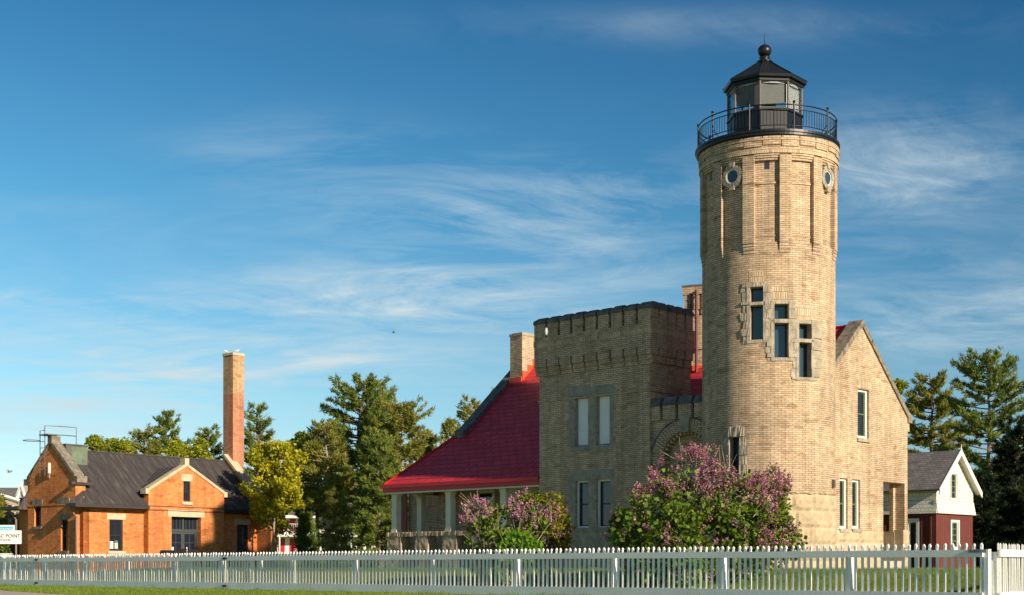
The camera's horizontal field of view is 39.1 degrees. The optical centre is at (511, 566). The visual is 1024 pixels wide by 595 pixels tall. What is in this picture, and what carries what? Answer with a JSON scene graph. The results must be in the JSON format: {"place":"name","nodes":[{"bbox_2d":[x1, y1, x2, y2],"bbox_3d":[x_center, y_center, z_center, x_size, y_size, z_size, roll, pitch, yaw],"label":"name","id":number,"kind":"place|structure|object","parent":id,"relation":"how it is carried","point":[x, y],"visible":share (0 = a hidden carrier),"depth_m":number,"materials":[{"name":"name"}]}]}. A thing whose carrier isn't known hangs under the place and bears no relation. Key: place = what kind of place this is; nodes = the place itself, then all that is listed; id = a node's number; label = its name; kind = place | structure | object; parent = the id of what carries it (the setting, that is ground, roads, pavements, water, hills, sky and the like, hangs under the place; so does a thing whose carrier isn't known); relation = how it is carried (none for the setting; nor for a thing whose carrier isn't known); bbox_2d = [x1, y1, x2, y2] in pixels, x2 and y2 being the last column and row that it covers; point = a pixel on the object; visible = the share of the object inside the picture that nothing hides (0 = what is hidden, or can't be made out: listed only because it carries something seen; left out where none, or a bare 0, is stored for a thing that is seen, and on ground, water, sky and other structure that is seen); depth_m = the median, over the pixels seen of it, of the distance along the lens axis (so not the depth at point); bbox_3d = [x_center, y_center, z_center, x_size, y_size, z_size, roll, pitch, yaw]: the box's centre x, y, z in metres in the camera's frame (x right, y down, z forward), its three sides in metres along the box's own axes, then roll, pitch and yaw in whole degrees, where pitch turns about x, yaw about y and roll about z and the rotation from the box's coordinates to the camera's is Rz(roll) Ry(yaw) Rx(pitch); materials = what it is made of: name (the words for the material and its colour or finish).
{"place":"outdoors","nodes":[
{"label":"outdoors","id":0,"kind":"place"},
{"bbox_2d":[0,590,63,594],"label":"path","id":1,"kind":"structure","parent":0,"point":[2,592],"depth_m":38.49,"materials":[{"name":"concrete"}]},
{"bbox_2d":[0,554,1020,594],"bbox_3d":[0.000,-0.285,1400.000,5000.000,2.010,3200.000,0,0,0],"label":"ground","id":2,"kind":"structure","parent":0,"point":[941,581],"depth_m":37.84,"materials":[{"name":"green plant"}]},
{"bbox_2d":[0,494,9,552],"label":"pine tree","id":3,"kind":"object","parent":2,"relation":"on","point":[3,521],"visible":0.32,"depth_m":65.88,"materials":[{"name":"green plant"}]},
{"bbox_2d":[0,553,12,565],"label":"utility box","id":4,"kind":"object","parent":2,"relation":"on","point":[7,554],"visible":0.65,"depth_m":57.60,"materials":[{"name":"white paint"}]},
{"bbox_2d":[0,544,18,572],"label":"shrub","id":5,"kind":"object","parent":2,"relation":"on","point":[11,549],"visible":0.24,"depth_m":65.63,"materials":[{"name":"green plant"}]},
{"bbox_2d":[0,555,19,584],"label":"picket fence","id":6,"kind":"object","parent":2,"relation":"on","point":[6,574],"visible":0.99,"depth_m":54.11,"materials":[{"name":"white paint"}]},
{"bbox_2d":[0,525,21,543],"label":"visitor sign","id":7,"kind":"object","parent":2,"relation":"on","point":[9,534],"visible":1,"depth_m":58.00,"materials":[{"name":"white paint"}]},
{"bbox_2d":[4,510,18,529],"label":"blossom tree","id":8,"kind":"object","parent":2,"relation":"on","point":[11,519],"visible":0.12,"depth_m":69.59,"materials":[{"name":"green plant"}]},
{"bbox_2d":[0,482,27,506],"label":"house","id":9,"kind":"structure","parent":2,"relation":"on","point":[13,496],"depth_m":105.82,"materials":[{"name":"beige"}]},
{"bbox_2d":[84,434,134,452],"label":"broadleaf tree","id":10,"kind":"object","parent":2,"relation":"on","point":[94,442],"visible":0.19,"depth_m":86.95,"materials":[{"name":"green plant"}]},
{"bbox_2d":[37,552,225,588],"bbox_3d":[-13.001,0.183,48.366,11.909,1.273,0.210,0,0,45],"label":"picket fence","id":11,"kind":"object","parent":2,"relation":"on","point":[78,578],"visible":0.99,"depth_m":47.91,"materials":[{"name":"white paint"}]},
{"bbox_2d":[18,555,38,585],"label":"picket gate","id":12,"kind":"structure","parent":11,"relation":"attached to","point":[32,566],"depth_m":52.97,"materials":[{"name":"white paint"}]},
{"bbox_2d":[221,552,254,589],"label":"picket gate","id":13,"kind":"structure","parent":11,"relation":"attached to","point":[233,560],"depth_m":43.57,"materials":[{"name":"white paint"}]},
{"bbox_2d":[0,352,280,574],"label":"brick building","id":14,"kind":"structure","parent":2,"relation":"on","point":[78,499],"depth_m":64.80,"materials":[{"name":"orange brick"}]},
{"bbox_2d":[36,506,40,526],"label":"window","id":15,"kind":"structure","parent":14,"relation":"in","point":[38,508],"depth_m":64.03,"materials":[{"name":"glass"}]},
{"bbox_2d":[63,520,67,550],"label":"window","id":16,"kind":"structure","parent":14,"relation":"in","point":[65,522],"depth_m":62.75,"materials":[{"name":"glass"}]},
{"bbox_2d":[109,519,121,550],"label":"window","id":17,"kind":"structure","parent":14,"relation":"in","point":[115,526],"depth_m":63.43,"materials":[{"name":"glass"}]},
{"bbox_2d":[172,532,182,556],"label":"door","id":18,"kind":"structure","parent":14,"relation":"in","point":[177,537],"depth_m":65.81,"materials":[{"name":"grey paint"}]},
{"bbox_2d":[183,481,189,501],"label":"window","id":19,"kind":"structure","parent":14,"relation":"in","point":[186,484],"depth_m":66.00,"materials":[{"name":"glass"}]},
{"bbox_2d":[183,532,195,567],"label":"door","id":20,"kind":"structure","parent":14,"relation":"in","point":[189,538],"depth_m":66.31,"materials":[{"name":"grey paint"}]},
{"bbox_2d":[237,525,246,555],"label":"door","id":21,"kind":"structure","parent":14,"relation":"in","point":[241,529],"depth_m":69.00,"materials":[{"name":"paint"}]},
{"bbox_2d":[129,423,164,455],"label":"pine tree","id":22,"kind":"object","parent":2,"relation":"on","point":[142,437],"visible":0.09,"depth_m":91.76,"materials":[{"name":"green plant"}]},
{"bbox_2d":[159,550,175,554],"bbox_3d":[-14.493,-0.267,60.500,0.620,0.884,0.400,0,0,0],"label":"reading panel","id":23,"kind":"object","parent":2,"relation":"on","point":[167,551],"visible":0.31,"depth_m":60.56,"materials":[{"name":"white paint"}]},
{"bbox_2d":[141,409,195,454],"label":"pine tree","id":24,"kind":"object","parent":2,"relation":"on","point":[165,422],"visible":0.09,"depth_m":95.72,"materials":[{"name":"green plant"}]},
{"bbox_2d":[175,549,186,568],"bbox_3d":[-14.016,-0.315,61.000,0.420,0.905,0.400,0,0,0],"label":"reading panel","id":25,"kind":"object","parent":2,"relation":"on","point":[180,551],"visible":0.55,"depth_m":61.03,"materials":[{"name":"black paint"}]},
{"bbox_2d":[159,436,214,458],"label":"broadleaf tree","id":26,"kind":"object","parent":2,"relation":"on","point":[177,447],"visible":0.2,"depth_m":85.55,"materials":[{"name":"green plant"}]},
{"bbox_2d":[187,550,199,567],"bbox_3d":[-13.723,-0.320,62.000,0.500,0.862,0.400,0,0,0],"label":"reading panel","id":27,"kind":"object","parent":2,"relation":"on","point":[193,551],"visible":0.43,"depth_m":61.97,"materials":[{"name":"grey paint"}]},
{"bbox_2d":[188,423,222,459],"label":"pine tree","id":28,"kind":"object","parent":2,"relation":"on","point":[215,450],"visible":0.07,"depth_m":89.77,"materials":[{"name":"green plant"}]},
{"bbox_2d":[244,401,290,546],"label":"pine tree","id":29,"kind":"object","parent":2,"relation":"on","point":[258,427],"visible":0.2,"depth_m":87.58,"materials":[{"name":"green plant"}]},
{"bbox_2d":[235,437,310,566],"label":"maple tree","id":30,"kind":"object","parent":2,"relation":"on","point":[281,486],"visible":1,"depth_m":67.51,"materials":[{"name":"green plant"}]},
{"bbox_2d":[281,430,320,517],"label":"broadleaf tree","id":31,"kind":"object","parent":2,"relation":"on","point":[300,434],"visible":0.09,"depth_m":94.24,"materials":[{"name":"green plant"}]},
{"bbox_2d":[291,510,319,567],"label":"pine tree","id":32,"kind":"object","parent":2,"relation":"on","point":[304,542],"visible":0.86,"depth_m":69.78,"materials":[{"name":"green plant"}]},
{"bbox_2d":[292,424,338,566],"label":"pine tree","id":33,"kind":"object","parent":2,"relation":"on","point":[306,480],"visible":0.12,"depth_m":87.66,"materials":[{"name":"green plant"}]},
{"bbox_2d":[277,503,374,553],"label":"motel","id":34,"kind":"structure","parent":2,"relation":"on","point":[286,543],"depth_m":151.54,"materials":[{"name":"white paint"}]},
{"bbox_2d":[280,538,284,553],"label":"motel door","id":35,"kind":"structure","parent":34,"relation":"in","point":[282,540],"depth_m":151.56,"materials":[{"name":"red paint"}]},
{"bbox_2d":[290,538,295,552],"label":"motel door","id":36,"kind":"structure","parent":34,"relation":"in","point":[292,543],"depth_m":151.56,"materials":[{"name":"red paint"}]},
{"bbox_2d":[290,519,295,532],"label":"motel door","id":37,"kind":"structure","parent":34,"relation":"in","point":[292,521],"depth_m":151.56,"materials":[{"name":"red paint"}]},
{"bbox_2d":[294,417,360,567],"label":"pine tree","id":38,"kind":"object","parent":2,"relation":"on","point":[328,472],"visible":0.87,"depth_m":79.53,"materials":[{"name":"green plant"}]},
{"bbox_2d":[314,487,356,567],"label":"pine tree","id":39,"kind":"object","parent":2,"relation":"on","point":[337,535],"visible":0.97,"depth_m":65.78,"materials":[{"name":"green plant"}]},
{"bbox_2d":[313,372,404,567],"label":"pine tree","id":40,"kind":"object","parent":2,"relation":"on","point":[344,432],"visible":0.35,"depth_m":83.40,"materials":[{"name":"green plant"}]},
{"bbox_2d":[338,425,402,567],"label":"pine tree","id":41,"kind":"object","parent":2,"relation":"on","point":[370,481],"visible":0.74,"depth_m":75.45,"materials":[{"name":"green plant"}]},
{"bbox_2d":[350,385,407,554],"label":"pine tree","id":42,"kind":"object","parent":2,"relation":"on","point":[388,390],"visible":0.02,"depth_m":87.83,"materials":[{"name":"green plant"}]},
{"bbox_2d":[369,393,435,530],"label":"pine tree","id":43,"kind":"object","parent":2,"relation":"on","point":[403,416],"visible":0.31,"depth_m":79.58,"materials":[{"name":"green plant"}]},
{"bbox_2d":[404,428,439,465],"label":"pine tree","id":44,"kind":"object","parent":2,"relation":"on","point":[432,440],"visible":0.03,"depth_m":87.67,"materials":[{"name":"green plant"}]},
{"bbox_2d":[429,416,460,449],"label":"pine tree","id":45,"kind":"object","parent":2,"relation":"on","point":[447,425],"visible":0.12,"depth_m":85.69,"materials":[{"name":"green plant"}]},
{"bbox_2d":[448,393,480,432],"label":"pine tree","id":46,"kind":"object","parent":2,"relation":"on","point":[474,405],"visible":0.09,"depth_m":89.84,"materials":[{"name":"green plant"}]},
{"bbox_2d":[459,492,529,585],"bbox_3d":[-0.499,-0.800,40.978,2.054,2.868,1.633,0,0,0],"label":"lilac bush","id":47,"kind":"object","parent":2,"relation":"on","point":[488,536],"visible":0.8,"depth_m":40.91,"materials":[{"name":"green plant"}]},
{"bbox_2d":[492,565,513,585],"bbox_3d":[-0.232,0.373,36.200,0.633,0.899,0.550,0,0,44],"label":"seedling","id":48,"kind":"object","parent":2,"relation":"on","point":[493,572],"visible":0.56,"depth_m":36.18,"materials":[{"name":"green plant"}]},
{"bbox_2d":[494,518,549,586],"bbox_3d":[0.159,-0.340,39.661,1.632,2.035,1.420,0,0,36],"label":"shrub","id":49,"kind":"object","parent":2,"relation":"on","point":[514,540],"visible":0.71,"depth_m":39.55,"materials":[{"name":"green plant"}]},
{"bbox_2d":[509,486,577,581],"bbox_3d":[0.868,-0.918,41.142,2.058,2.852,2.256,0,0,0],"label":"lilac bush","id":50,"kind":"object","parent":2,"relation":"on","point":[538,522],"visible":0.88,"depth_m":40.96,"materials":[{"name":"green plant"}]},
{"bbox_2d":[253,543,990,594],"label":"picket fence","id":51,"kind":"object","parent":2,"relation":"on","point":[722,557],"visible":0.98,"depth_m":33.21,"materials":[{"name":"white paint"}]},
{"bbox_2d":[968,549,986,552],"bbox_3d":[8.684,-0.297,26.882,0.376,0.065,0.022,0,0,45],"label":"arrow sign","id":52,"kind":"object","parent":51,"relation":"attached to","point":[977,550],"visible":1,"depth_m":26.87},
{"bbox_2d":[380,32,911,568],"bbox_3d":[3.701,-7.840,52.511,20.940,17.720,9.630,0,0,43],"label":"lighthouse","id":53,"kind":"object","parent":2,"relation":"on","point":[750,354],"visible":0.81,"depth_m":46.47,"materials":[{"name":"beige brick"}]},
{"bbox_2d":[477,489,495,548],"bbox_3d":[-0.964,-1.649,54.524,0.943,2.538,0.110,0,0,43],"label":"porch door","id":54,"kind":"structure","parent":53,"relation":"in","point":[487,494],"depth_m":54.46,"materials":[{"name":"beige paint"}]},
{"bbox_2d":[576,398,587,446],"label":"window","id":55,"kind":"structure","parent":53,"relation":"in","point":[581,404],"depth_m":48.74,"materials":[{"name":"glass"}]},
{"bbox_2d":[577,480,588,527],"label":"window","id":56,"kind":"structure","parent":53,"relation":"in","point":[582,486],"depth_m":48.78,"materials":[{"name":"black glass"}]},
{"bbox_2d":[597,396,609,445],"bbox_3d":[3.100,-4.901,48.041,0.606,1.705,0.110,0,0,43],"label":"window","id":57,"kind":"structure","parent":53,"relation":"in","point":[603,402],"depth_m":48.11,"materials":[{"name":"glass"}]},
{"bbox_2d":[598,479,609,526],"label":"window","id":58,"kind":"structure","parent":53,"relation":"in","point":[603,485],"depth_m":48.13,"materials":[{"name":"black glass"}]},
{"bbox_2d":[722,162,742,190],"bbox_3d":[6.686,-11.780,43.487,0.740,0.840,0.220,0,0,41],"label":"round window","id":59,"kind":"structure","parent":53,"relation":"in","point":[732,177],"depth_m":43.42,"materials":[{"name":"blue stone"}]},
{"bbox_2d":[726,436,742,476],"bbox_3d":[6.809,-3.348,43.538,0.544,1.339,0.343,0,0,39],"label":"window","id":60,"kind":"structure","parent":53,"relation":"in","point":[734,440],"depth_m":43.66,"materials":[{"name":"black glass"}]},
{"bbox_2d":[747,284,766,306],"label":"window","id":61,"kind":"structure","parent":53,"relation":"in","point":[757,293],"depth_m":43.29,"materials":[{"name":"blue glass"}]},
{"bbox_2d":[747,301,766,343],"bbox_3d":[7.371,-7.312,43.221,0.592,1.234,0.341,0,0,20],"label":"window","id":62,"kind":"structure","parent":53,"relation":"in","point":[758,314],"depth_m":43.29,"materials":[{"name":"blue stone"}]},
{"bbox_2d":[771,300,788,319],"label":"window","id":63,"kind":"structure","parent":53,"relation":"in","point":[781,311],"depth_m":43.22,"materials":[{"name":"blue glass"}]},
{"bbox_2d":[771,320,791,360],"bbox_3d":[8.034,-6.760,43.111,0.626,1.225,0.347,0,0,0],"label":"window","id":64,"kind":"structure","parent":53,"relation":"in","point":[782,336],"depth_m":43.22,"materials":[{"name":"blue glass"}]},
{"bbox_2d":[796,320,813,342],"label":"window","id":65,"kind":"structure","parent":53,"relation":"in","point":[805,330],"depth_m":43.31,"materials":[{"name":"grey stone"}]},
{"bbox_2d":[796,340,813,380],"bbox_3d":[8.713,-6.196,43.246,0.627,1.236,0.339,0,0,-22],"label":"window","id":66,"kind":"structure","parent":53,"relation":"in","point":[804,359],"depth_m":43.34,"materials":[{"name":"blue glass"}]},
{"bbox_2d":[822,163,833,192],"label":"round window","id":67,"kind":"structure","parent":53,"relation":"in","point":[827,174],"depth_m":43.61,"materials":[{"name":"grey stone"}]},
{"bbox_2d":[839,478,849,532],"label":"window","id":68,"kind":"structure","parent":53,"relation":"in","point":[842,481],"depth_m":46.60,"materials":[{"name":"white paint"}]},
{"bbox_2d":[851,480,862,532],"bbox_3d":[11.183,-1.989,47.032,0.250,1.722,0.615,0,0,43],"label":"window","id":69,"kind":"structure","parent":53,"relation":"in","point":[854,482],"depth_m":47.18,"materials":[{"name":"white paint"}]},
{"bbox_2d":[857,389,870,442],"bbox_3d":[11.495,-4.970,47.366,0.250,1.730,0.831,0,0,43],"label":"window","id":70,"kind":"structure","parent":53,"relation":"in","point":[862,394],"depth_m":47.55,"materials":[{"name":"white paint"}]},
{"bbox_2d":[675,558,703,587],"bbox_3d":[4.012,0.270,32.919,0.739,1.065,0.489,0,0,0],"label":"seedling","id":71,"kind":"object","parent":2,"relation":"on","point":[687,576],"visible":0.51,"depth_m":32.88,"materials":[{"name":"green plant"}]},
{"bbox_2d":[601,438,807,584],"bbox_3d":[5.040,-1.462,37.467,5.429,3.932,3.538,0,0,0],"label":"lilac bush","id":72,"kind":"object","parent":2,"relation":"on","point":[691,523],"visible":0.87,"depth_m":37.19,"materials":[{"name":"green plant"}]},
{"bbox_2d":[893,378,910,442],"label":"broadleaf tree","id":73,"kind":"object","parent":2,"relation":"on","point":[901,385],"visible":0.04,"depth_m":83.80,"materials":[{"name":"green plant"}]},
{"bbox_2d":[883,444,981,567],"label":"barn","id":74,"kind":"structure","parent":2,"relation":"on","point":[943,487],"depth_m":60.87,"materials":[{"name":"white wood"}]},
{"bbox_2d":[907,518,918,567],"bbox_3d":[16.925,-0.850,60.751,0.606,2.380,0.170,0,0,43],"label":"door","id":75,"kind":"structure","parent":74,"relation":"in","point":[912,524],"depth_m":60.80,"materials":[{"name":"white paint"}]},
{"bbox_2d":[950,473,957,499],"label":"window","id":76,"kind":"structure","parent":74,"relation":"in","point":[954,476],"depth_m":61.28,"materials":[{"name":"white paint"}]},
{"bbox_2d":[950,520,959,549],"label":"window","id":77,"kind":"structure","parent":74,"relation":"in","point":[954,524],"depth_m":61.37,"materials":[{"name":"white paint"}]},
{"bbox_2d":[901,366,979,452],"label":"pine tree","id":78,"kind":"object","parent":2,"relation":"on","point":[916,406],"visible":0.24,"depth_m":81.46,"materials":[{"name":"green plant"}]},
{"bbox_2d":[923,345,1023,548],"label":"pine tree","id":79,"kind":"object","parent":2,"relation":"on","point":[975,426],"visible":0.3,"depth_m":75.61,"materials":[{"name":"green plant"}]},
{"bbox_2d":[972,468,1004,567],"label":"pine tree","id":80,"kind":"object","parent":2,"relation":"on","point":[985,508],"visible":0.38,"depth_m":69.53,"materials":[{"name":"green plant"}]},
{"bbox_2d":[973,411,1023,543],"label":"pine tree","id":81,"kind":"object","parent":2,"relation":"on","point":[1007,448],"visible":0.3,"depth_m":71.76,"materials":[{"name":"green plant"}]},
{"bbox_2d":[984,481,1023,567],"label":"pine tree","id":82,"kind":"object","parent":2,"relation":"on","point":[1010,531],"visible":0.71,"depth_m":65.71,"materials":[{"name":"green plant"}]},
{"bbox_2d":[991,543,1023,594],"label":"picket fence","id":83,"kind":"object","parent":2,"relation":"on","point":[1011,581],"visible":1,"depth_m":27.33,"materials":[{"name":"white paint"}]},
{"bbox_2d":[0,0,1023,515],"label":"sky","id":84,"kind":"structure","parent":0,"point":[292,186],"materials":[{"name":"blue"}]}
]}

